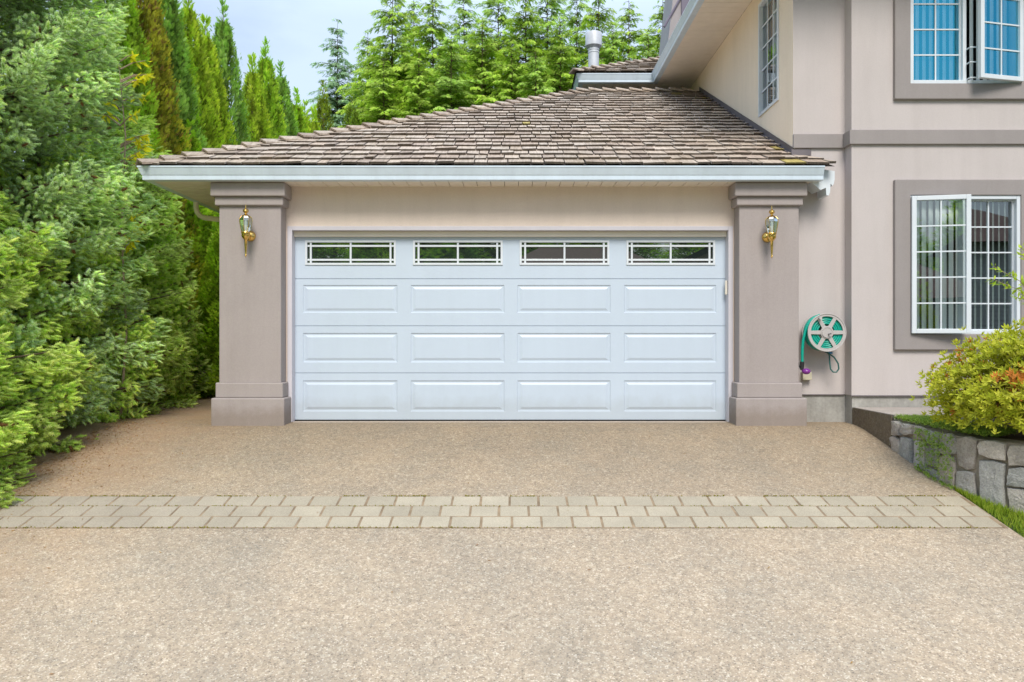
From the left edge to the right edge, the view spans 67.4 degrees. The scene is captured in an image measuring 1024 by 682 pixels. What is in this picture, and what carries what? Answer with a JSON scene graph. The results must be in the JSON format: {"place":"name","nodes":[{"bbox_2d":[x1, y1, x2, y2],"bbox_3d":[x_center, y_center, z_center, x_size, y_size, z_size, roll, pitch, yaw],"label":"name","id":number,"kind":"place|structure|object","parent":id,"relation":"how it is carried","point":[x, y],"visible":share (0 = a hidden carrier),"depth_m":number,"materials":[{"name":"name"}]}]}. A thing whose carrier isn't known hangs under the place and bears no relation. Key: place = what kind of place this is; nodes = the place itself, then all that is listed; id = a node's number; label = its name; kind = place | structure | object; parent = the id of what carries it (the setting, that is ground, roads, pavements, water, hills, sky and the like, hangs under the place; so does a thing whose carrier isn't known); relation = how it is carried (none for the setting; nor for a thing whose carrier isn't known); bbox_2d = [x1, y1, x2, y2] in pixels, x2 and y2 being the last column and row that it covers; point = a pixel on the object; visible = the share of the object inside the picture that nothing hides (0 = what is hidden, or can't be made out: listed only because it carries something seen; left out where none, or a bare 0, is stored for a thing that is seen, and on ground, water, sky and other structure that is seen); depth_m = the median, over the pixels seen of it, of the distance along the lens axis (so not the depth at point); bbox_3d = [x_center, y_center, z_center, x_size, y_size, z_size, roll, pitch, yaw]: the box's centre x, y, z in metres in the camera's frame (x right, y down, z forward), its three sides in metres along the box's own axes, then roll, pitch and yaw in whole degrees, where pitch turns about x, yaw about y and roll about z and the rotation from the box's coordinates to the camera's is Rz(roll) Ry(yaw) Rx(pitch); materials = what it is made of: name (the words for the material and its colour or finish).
{"place":"outdoors","nodes":[
{"label":"outdoors","id":0,"kind":"place"},
{"bbox_2d":[116,394,215,420],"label":"side path","id":1,"kind":"structure","parent":0,"point":[201,411],"depth_m":9.52,"materials":[{"name":"beige concrete"}]},
{"bbox_2d":[65,51,154,418],"bbox_3d":[-4.656,-1.248,9.112,1.072,4.311,0.973,0,0,0],"label":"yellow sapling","id":2,"kind":"object","parent":1,"relation":"on","point":[143,79],"visible":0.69,"depth_m":9.02,"materials":[{"name":"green plant"}]},
{"bbox_2d":[0,0,664,160],"label":"sky","id":3,"kind":"structure","parent":0,"point":[295,30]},
{"bbox_2d":[8,421,904,673],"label":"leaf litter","id":4,"kind":"object","parent":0,"point":[109,465],"visible":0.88,"depth_m":7.21,"materials":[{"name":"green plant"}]},
{"bbox_2d":[0,421,1023,681],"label":"driveway","id":5,"kind":"structure","parent":0,"point":[476,605],"depth_m":5.09,"materials":[{"name":"beige concrete"}]},
{"bbox_2d":[0,496,1007,527],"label":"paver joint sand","id":6,"kind":"structure","parent":5,"relation":"on","point":[630,517],"depth_m":5.99,"materials":[{"name":"stone"}]},
{"bbox_2d":[0,494,986,528],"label":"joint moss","id":7,"kind":"object","parent":6,"relation":"on","point":[471,506],"visible":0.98,"depth_m":6.18,"materials":[{"name":"green plant"}]},
{"bbox_2d":[853,407,993,435],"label":"walkway","id":8,"kind":"structure","parent":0,"point":[894,411],"depth_m":8.03,"materials":[{"name":"concrete"}]},
{"bbox_2d":[852,408,891,447],"bbox_3d":[3.740,0.994,7.995,0.009,0.526,0.870,0,0,0],"label":"walkway edge","id":9,"kind":"object","parent":8,"relation":"attached to","point":[877,425],"visible":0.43,"depth_m":7.89,"materials":[{"name":"concrete"}]},
{"bbox_2d":[947,482,1023,537],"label":"ground","id":10,"kind":"structure","parent":0,"point":[1012,527],"depth_m":5.91,"materials":[{"name":"green plant"}]},
{"bbox_2d":[0,353,38,508],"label":"spruce tree","id":11,"kind":"object","parent":10,"relation":"on","point":[6,458],"visible":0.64,"depth_m":6.58,"materials":[{"name":"green plant"}]},
{"bbox_2d":[0,74,80,487],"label":"spruce tree","id":12,"kind":"object","parent":10,"relation":"on","point":[33,369],"visible":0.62,"depth_m":6.88,"materials":[{"name":"green plant"}]},
{"bbox_2d":[0,191,106,456],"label":"spruce tree","id":13,"kind":"object","parent":10,"relation":"on","point":[48,326],"visible":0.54,"depth_m":7.47,"materials":[{"name":"green plant"}]},
{"bbox_2d":[0,108,161,422],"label":"spruce tree","id":14,"kind":"object","parent":10,"relation":"on","point":[130,411],"visible":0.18,"depth_m":8.89,"materials":[{"name":"green plant"}]},
{"bbox_2d":[0,0,172,435],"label":"spruce tree","id":15,"kind":"object","parent":10,"relation":"on","point":[45,56],"visible":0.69,"depth_m":8.22,"materials":[{"name":"green plant"}]},
{"bbox_2d":[0,0,199,407],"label":"spruce tree","id":16,"kind":"object","parent":10,"relation":"on","point":[169,356],"visible":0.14,"depth_m":10.45,"materials":[{"name":"green plant"}]},
{"bbox_2d":[67,0,187,401],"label":"arborvitae","id":17,"kind":"object","parent":10,"relation":"on","point":[131,34],"visible":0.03,"depth_m":11.49,"materials":[{"name":"green plant"}]},
{"bbox_2d":[88,128,215,407],"bbox_3d":[-5.839,-1.075,11.313,2.728,4.269,2.777,0,0,33],"label":"spruce tree","id":18,"kind":"object","parent":10,"relation":"on","point":[188,319],"visible":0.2,"depth_m":11.21,"materials":[{"name":"green plant"}]},
{"bbox_2d":[112,0,214,394],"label":"arborvitae","id":19,"kind":"object","parent":10,"relation":"on","point":[151,11],"visible":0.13,"depth_m":12.26,"materials":[{"name":"green plant"}]},
{"bbox_2d":[143,0,218,387],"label":"arborvitae","id":20,"kind":"object","parent":10,"relation":"on","point":[172,16],"visible":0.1,"depth_m":13.03,"materials":[{"name":"green plant"}]},
{"bbox_2d":[155,3,217,325],"bbox_3d":[-5.977,-2.552,13.736,2.093,7.105,2.314,0,0,-43],"label":"arborvitae","id":21,"kind":"object","parent":10,"relation":"on","point":[194,78],"visible":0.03,"depth_m":13.66,"materials":[{"name":"green plant"}]},
{"bbox_2d":[170,119,218,394],"bbox_3d":[-5.462,-1.404,12.958,1.896,4.746,1.878,0,0,-25],"label":"arborvitae","id":22,"kind":"object","parent":10,"relation":"on","point":[200,249],"visible":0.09,"depth_m":12.66,"materials":[{"name":"green plant"}]},
{"bbox_2d":[178,0,226,257],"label":"arborvitae","id":23,"kind":"object","parent":10,"relation":"on","point":[194,32],"visible":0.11,"depth_m":14.12,"materials":[{"name":"green plant"}]},
{"bbox_2d":[190,212,218,397],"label":"arborvitae","id":24,"kind":"object","parent":10,"relation":"on","point":[210,315],"visible":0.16,"depth_m":12.25,"materials":[{"name":"green plant"}]},
{"bbox_2d":[193,13,237,145],"bbox_3d":[-6.040,-2.731,15.232,2.278,7.474,2.186,0,0,-12],"label":"arborvitae","id":25,"kind":"object","parent":10,"relation":"on","point":[217,78],"visible":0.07,"depth_m":15.12,"materials":[{"name":"green plant"}]},
{"bbox_2d":[208,0,250,144],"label":"arborvitae","id":26,"kind":"object","parent":10,"relation":"on","point":[223,33],"visible":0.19,"depth_m":16.00,"materials":[{"name":"green plant"}]},
{"bbox_2d":[235,52,273,142],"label":"arborvitae","id":27,"kind":"object","parent":10,"relation":"on","point":[253,93],"visible":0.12,"depth_m":17.62,"materials":[{"name":"green plant"}]},
{"bbox_2d":[247,36,288,138],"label":"arborvitae","id":28,"kind":"object","parent":10,"relation":"on","point":[267,83],"visible":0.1,"depth_m":18.60,"materials":[{"name":"green plant"}]},
{"bbox_2d":[269,59,299,136],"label":"arborvitae","id":29,"kind":"object","parent":10,"relation":"on","point":[285,93],"visible":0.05,"depth_m":19.93,"materials":[{"name":"green plant"}]},
{"bbox_2d":[288,87,307,134],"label":"arborvitae","id":30,"kind":"object","parent":10,"relation":"on","point":[298,113],"visible":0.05,"depth_m":21.19,"materials":[{"name":"green plant"}]},
{"bbox_2d":[301,99,314,132],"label":"arborvitae","id":31,"kind":"object","parent":10,"relation":"on","point":[309,126],"visible":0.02,"depth_m":22.45,"materials":[{"name":"green plant"}]},
{"bbox_2d":[310,105,321,130],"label":"arborvitae","id":32,"kind":"object","parent":10,"relation":"on","point":[315,125],"visible":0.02,"depth_m":23.41,"materials":[{"name":"green plant"}]},
{"bbox_2d":[313,80,337,130],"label":"arborvitae","id":33,"kind":"object","parent":10,"relation":"on","point":[323,104],"visible":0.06,"depth_m":24.87,"materials":[{"name":"green plant"}]},
{"bbox_2d":[305,18,363,130],"bbox_3d":[-6.757,-5.804,30.107,5.888,13.608,5.776,0,0,0],"label":"conifer","id":34,"kind":"object","parent":10,"relation":"on","point":[338,101],"visible":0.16,"depth_m":29.84,"materials":[{"name":"green plant"}]},
{"bbox_2d":[340,93,361,127],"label":"arborvitae","id":35,"kind":"object","parent":10,"relation":"on","point":[352,116],"visible":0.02,"depth_m":24.89,"materials":[{"name":"green plant"}]},
{"bbox_2d":[334,32,378,123],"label":"conifer","id":36,"kind":"object","parent":10,"relation":"on","point":[362,55],"visible":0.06,"depth_m":30.96,"materials":[{"name":"green plant"}]},
{"bbox_2d":[350,58,412,122],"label":"conifer","id":37,"kind":"object","parent":10,"relation":"on","point":[390,93],"visible":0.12,"depth_m":26.93,"materials":[{"name":"green plant"}]},
{"bbox_2d":[335,0,437,127],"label":"conifer","id":38,"kind":"object","parent":10,"relation":"on","point":[387,51],"visible":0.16,"depth_m":28.70,"materials":[{"name":"green plant"}]},
{"bbox_2d":[393,0,431,102],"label":"conifer","id":39,"kind":"object","parent":10,"relation":"on","point":[411,12],"visible":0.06,"depth_m":31.95,"materials":[{"name":"green plant"}]},
{"bbox_2d":[385,53,452,119],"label":"conifer","id":40,"kind":"object","parent":10,"relation":"on","point":[410,87],"visible":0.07,"depth_m":26.34,"materials":[{"name":"green plant"}]},
{"bbox_2d":[381,0,475,117],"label":"conifer","id":41,"kind":"object","parent":10,"relation":"on","point":[438,32],"visible":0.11,"depth_m":28.85,"materials":[{"name":"green plant"}]},
{"bbox_2d":[414,31,490,114],"bbox_3d":[-2.260,-4.943,26.583,6.896,11.864,8.374,0,0,31],"label":"conifer","id":42,"kind":"object","parent":10,"relation":"on","point":[443,80],"visible":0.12,"depth_m":26.84,"materials":[{"name":"green plant"}]},
{"bbox_2d":[429,0,489,96],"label":"conifer","id":43,"kind":"object","parent":10,"relation":"on","point":[460,11],"visible":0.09,"depth_m":30.92,"materials":[{"name":"green plant"}]},
{"bbox_2d":[443,17,514,109],"bbox_3d":[-1.052,-5.433,28.130,7.664,12.857,8.157,0,0,23],"label":"conifer","id":44,"kind":"object","parent":10,"relation":"on","point":[485,67],"visible":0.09,"depth_m":27.80,"materials":[{"name":"green plant"}]},
{"bbox_2d":[457,0,552,101],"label":"conifer","id":45,"kind":"object","parent":10,"relation":"on","point":[501,19],"visible":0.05,"depth_m":29.73,"materials":[{"name":"green plant"}]},
{"bbox_2d":[474,39,540,103],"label":"conifer","id":46,"kind":"object","parent":10,"relation":"on","point":[511,90],"visible":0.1,"depth_m":26.94,"materials":[{"name":"green plant"}]},
{"bbox_2d":[494,0,565,99],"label":"conifer","id":47,"kind":"object","parent":10,"relation":"on","point":[528,23],"visible":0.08,"depth_m":28.82,"materials":[{"name":"green plant"}]},
{"bbox_2d":[513,50,554,97],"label":"conifer","id":48,"kind":"object","parent":10,"relation":"on","point":[540,86],"visible":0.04,"depth_m":26.44,"materials":[{"name":"green plant"}]},
{"bbox_2d":[512,0,587,94],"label":"conifer","id":49,"kind":"object","parent":10,"relation":"on","point":[554,14],"visible":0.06,"depth_m":29.79,"materials":[{"name":"green plant"}]},
{"bbox_2d":[531,18,583,95],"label":"conifer","id":50,"kind":"object","parent":10,"relation":"on","point":[555,59],"visible":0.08,"depth_m":27.93,"materials":[{"name":"green plant"}]},
{"bbox_2d":[545,0,607,92],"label":"conifer","id":51,"kind":"object","parent":10,"relation":"on","point":[571,23],"visible":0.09,"depth_m":29.95,"materials":[{"name":"green plant"}]},
{"bbox_2d":[135,0,1023,425],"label":"house","id":52,"kind":"structure","parent":10,"relation":"on","point":[589,246],"depth_m":8.60,"materials":[{"name":"paint"}]},
{"bbox_2d":[239,205,255,256],"bbox_3d":[-2.859,-1.180,8.287,0.145,0.573,0.223,0,0,0],"label":"wall lantern","id":53,"kind":"object","parent":52,"relation":"attached to","point":[247,234],"depth_m":8.23,"materials":[{"name":"gold metal"}]},
{"bbox_2d":[295,237,725,420],"bbox_3d":[-0.020,-0.165,8.719,4.910,2.148,0.042,0,0,0],"label":"garage door","id":54,"kind":"structure","parent":52,"relation":"in","point":[387,328],"depth_m":8.71,"materials":[{"name":"paint"}]},
{"bbox_2d":[758,0,778,117],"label":"window","id":55,"kind":"structure","parent":52,"relation":"in","point":[762,108],"depth_m":9.71,"materials":[{"name":"grey glass"}]},
{"bbox_2d":[762,206,778,257],"bbox_3d":[2.790,-1.169,8.287,0.145,0.573,0.223,0,0,0],"label":"wall lantern","id":56,"kind":"object","parent":52,"relation":"attached to","point":[768,236],"depth_m":8.23,"materials":[{"name":"gold metal"}]},
{"bbox_2d":[799,313,845,373],"bbox_3d":[3.381,0.032,8.444,0.496,0.667,0.311,0,0,0],"label":"hose reel","id":57,"kind":"object","parent":52,"relation":"attached to","point":[825,332],"visible":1,"depth_m":8.35,"materials":[{"name":"plastic"}]},
{"bbox_2d":[893,180,1023,349],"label":"window","id":58,"kind":"structure","parent":52,"relation":"in","point":[907,194],"depth_m":8.39,"materials":[{"name":"white plastic"}]},
{"bbox_2d":[893,0,1023,99],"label":"window","id":59,"kind":"structure","parent":52,"relation":"in","point":[998,86],"depth_m":8.40,"materials":[{"name":"white plastic"}]},
{"bbox_2d":[566,0,623,89],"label":"conifer","id":60,"kind":"object","parent":10,"relation":"on","point":[599,18],"visible":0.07,"depth_m":28.84,"materials":[{"name":"green plant"}]},
{"bbox_2d":[599,26,629,63],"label":"conifer","id":61,"kind":"object","parent":10,"relation":"on","point":[608,50],"visible":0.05,"depth_m":27.95,"materials":[{"name":"green plant"}]},
{"bbox_2d":[605,1,657,61],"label":"conifer","id":62,"kind":"object","parent":10,"relation":"on","point":[626,18],"visible":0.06,"depth_m":29.94,"materials":[{"name":"green plant"}]},
{"bbox_2d":[628,28,659,60],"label":"conifer","id":63,"kind":"object","parent":10,"relation":"on","point":[646,41],"visible":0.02,"depth_m":27.93,"materials":[{"name":"green plant"}]},
{"bbox_2d":[636,0,664,58],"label":"conifer","id":64,"kind":"object","parent":10,"relation":"on","point":[658,31],"visible":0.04,"depth_m":31.00,"materials":[{"name":"green plant"}]},
{"bbox_2d":[889,421,1023,512],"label":"stone wall","id":65,"kind":"structure","parent":10,"relation":"on","point":[991,468],"depth_m":6.37,"materials":[{"name":"stone"}]},
{"bbox_2d":[894,413,1018,488],"bbox_3d":[4.195,0.984,6.936,1.090,0.548,1.364,0,0,0],"label":"ground cover","id":66,"kind":"object","parent":65,"relation":"on","point":[926,419],"visible":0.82,"depth_m":6.71,"materials":[{"name":"green plant"}]},
{"bbox_2d":[916,419,1023,440],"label":"planting bed","id":67,"kind":"object","parent":65,"relation":"on","point":[1017,436],"visible":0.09,"depth_m":6.56,"materials":[{"name":"soil"}]},
{"bbox_2d":[909,317,1023,434],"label":"azalea bush","id":68,"kind":"object","parent":67,"relation":"on","point":[995,390],"visible":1,"depth_m":6.26,"materials":[{"name":"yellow plant"}]},
{"bbox_2d":[986,243,1023,304],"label":"leafy shrub","id":69,"kind":"object","parent":67,"relation":"on","point":[1016,279],"visible":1,"depth_m":6.94,"materials":[{"name":"green plant"}]}
]}

